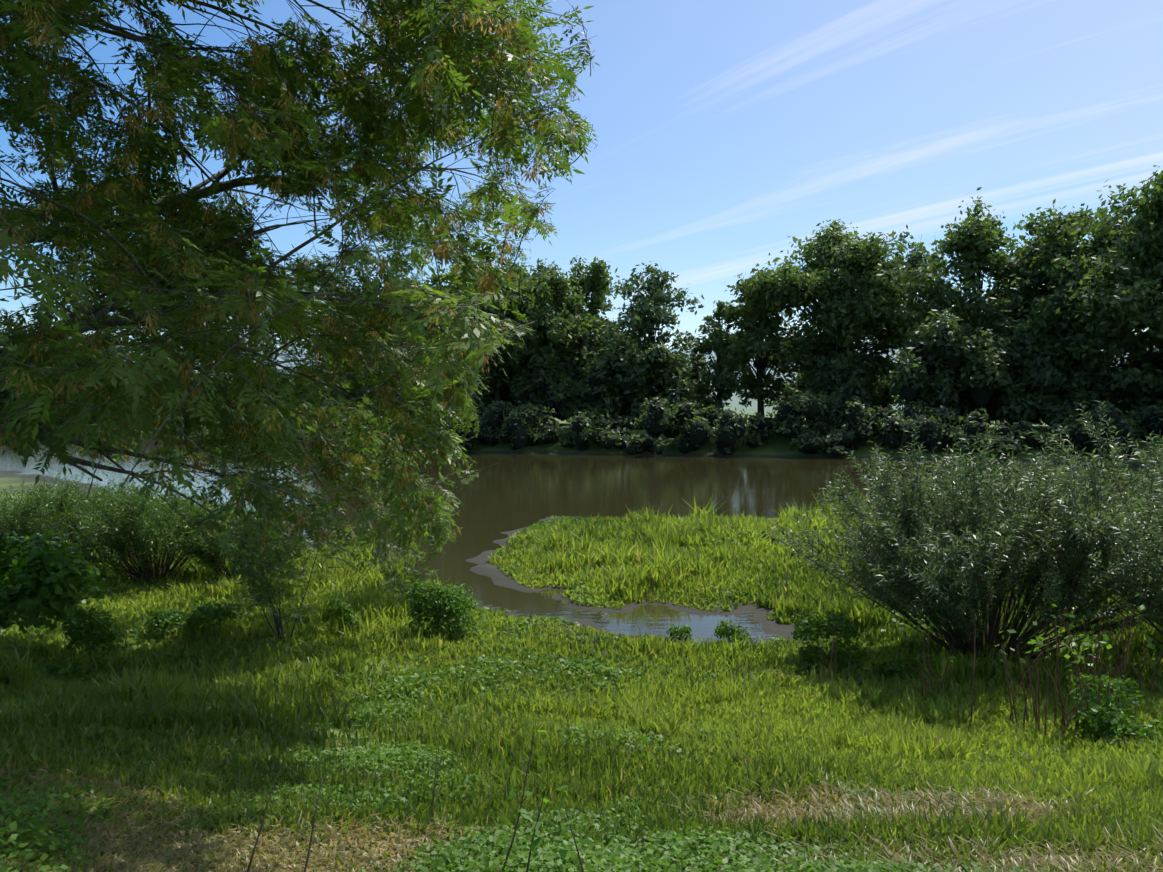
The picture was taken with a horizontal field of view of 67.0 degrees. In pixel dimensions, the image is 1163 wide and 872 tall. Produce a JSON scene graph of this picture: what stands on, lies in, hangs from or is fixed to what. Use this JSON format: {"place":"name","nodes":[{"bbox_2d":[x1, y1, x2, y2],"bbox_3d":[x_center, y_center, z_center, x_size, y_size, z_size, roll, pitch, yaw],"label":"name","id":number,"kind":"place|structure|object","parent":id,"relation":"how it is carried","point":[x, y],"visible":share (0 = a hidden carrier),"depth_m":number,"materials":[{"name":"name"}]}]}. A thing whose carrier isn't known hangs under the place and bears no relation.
{"place":"outdoors","nodes":[
{"label":"outdoors","id":0,"kind":"place"},
{"bbox_2d":[0,426,1161,644],"bbox_3d":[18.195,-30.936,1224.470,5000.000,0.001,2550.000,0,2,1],"label":"river water","id":1,"kind":"structure","parent":0,"point":[510,492],"depth_m":38.91,"materials":[{"name":"brown liquid"}]},
{"bbox_2d":[0,342,1162,871],"bbox_3d":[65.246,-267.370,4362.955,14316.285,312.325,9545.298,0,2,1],"label":"ground","id":2,"kind":"structure","parent":0,"point":[776,446],"depth_m":25.21,"materials":[{"name":"brown soil"}]},
{"bbox_2d":[0,525,107,633],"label":"leaf shrub","id":3,"kind":"object","parent":2,"relation":"on","point":[44,580],"visible":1,"depth_m":11.76,"materials":[{"name":"green plant"}]},
{"bbox_2d":[0,466,324,581],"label":"bush","id":4,"kind":"object","parent":2,"relation":"on","point":[57,497],"depth_m":16.61,"materials":[{"name":"green plant"}]},
{"bbox_2d":[0,0,599,597],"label":"ash tree","id":5,"kind":"object","parent":2,"relation":"on","point":[222,186],"visible":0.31,"depth_m":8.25,"materials":[{"name":"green plant"}]},
{"bbox_2d":[0,0,584,577],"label":"ash keys","id":6,"kind":"object","parent":5,"relation":"hanging from","point":[442,252],"visible":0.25,"depth_m":7.52,"materials":[{"name":"green plant"}]},
{"bbox_2d":[206,486,438,638],"bbox_3d":[-4.035,1.857,13.499,2.219,2.379,3.966,1,2,24],"label":"sapling","id":7,"kind":"object","parent":2,"relation":"on","point":[265,587],"depth_m":12.50,"materials":[{"name":"green plant"}]},
{"bbox_2d":[123,623,942,871],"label":"stems","id":8,"kind":"object","parent":2,"relation":"on","point":[307,859],"visible":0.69,"depth_m":3.70,"materials":[{"name":"brown plant"}]},
{"bbox_2d":[0,308,1162,461],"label":"bank shrubs","id":9,"kind":"object","parent":2,"relation":"on","point":[973,349],"visible":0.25,"depth_m":69.61,"materials":[{"name":"green plant"}]},
{"bbox_2d":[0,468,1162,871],"bbox_3d":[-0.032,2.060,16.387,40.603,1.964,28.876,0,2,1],"label":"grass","id":10,"kind":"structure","parent":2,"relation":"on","point":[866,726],"depth_m":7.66,"materials":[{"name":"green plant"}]},
{"bbox_2d":[0,517,1162,871],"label":"herbs","id":11,"kind":"object","parent":2,"relation":"on","point":[628,855],"visible":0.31,"depth_m":4.64,"materials":[{"name":"green plant"}]},
{"bbox_2d":[62,580,1162,747],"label":"nettle clumps","id":12,"kind":"object","parent":2,"relation":"on","point":[438,603],"visible":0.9,"depth_m":11.66,"materials":[{"name":"green plant"}]},
{"bbox_2d":[509,591,1155,860],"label":"weed leaves","id":13,"kind":"object","parent":2,"relation":"on","point":[563,851],"visible":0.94,"depth_m":8.22,"materials":[{"name":"green plant"}]},
{"bbox_2d":[760,400,1162,662],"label":"willow bush","id":14,"kind":"object","parent":2,"relation":"on","point":[1009,554],"depth_m":10.79,"materials":[{"name":"green plant"}]},
{"bbox_2d":[823,607,1131,672],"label":"balsam flowers","id":15,"kind":"object","parent":2,"relation":"on","point":[1058,615],"visible":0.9,"depth_m":8.86,"materials":[{"name":"pink plant"}]},
{"bbox_2d":[819,603,1162,737],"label":"dead balsam stalks","id":16,"kind":"object","parent":2,"relation":"on","point":[1037,720],"visible":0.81,"depth_m":8.77,"materials":[{"name":"brown plant"}]},
{"bbox_2d":[0,0,1162,347],"label":"sky","id":17,"kind":"structure","parent":0,"point":[726,131],"materials":[{"name":"blue"}]},
{"bbox_2d":[294,165,1162,428],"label":"tree","id":18,"kind":"object","parent":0,"point":[1103,297],"depth_m":76.39,"materials":[{"name":"green plant"}]},
{"bbox_2d":[599,224,945,400],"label":"tree","id":19,"kind":"object","parent":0,"point":[637,314],"visible":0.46,"depth_m":82.04,"materials":[{"name":"green plant"}]}
]}

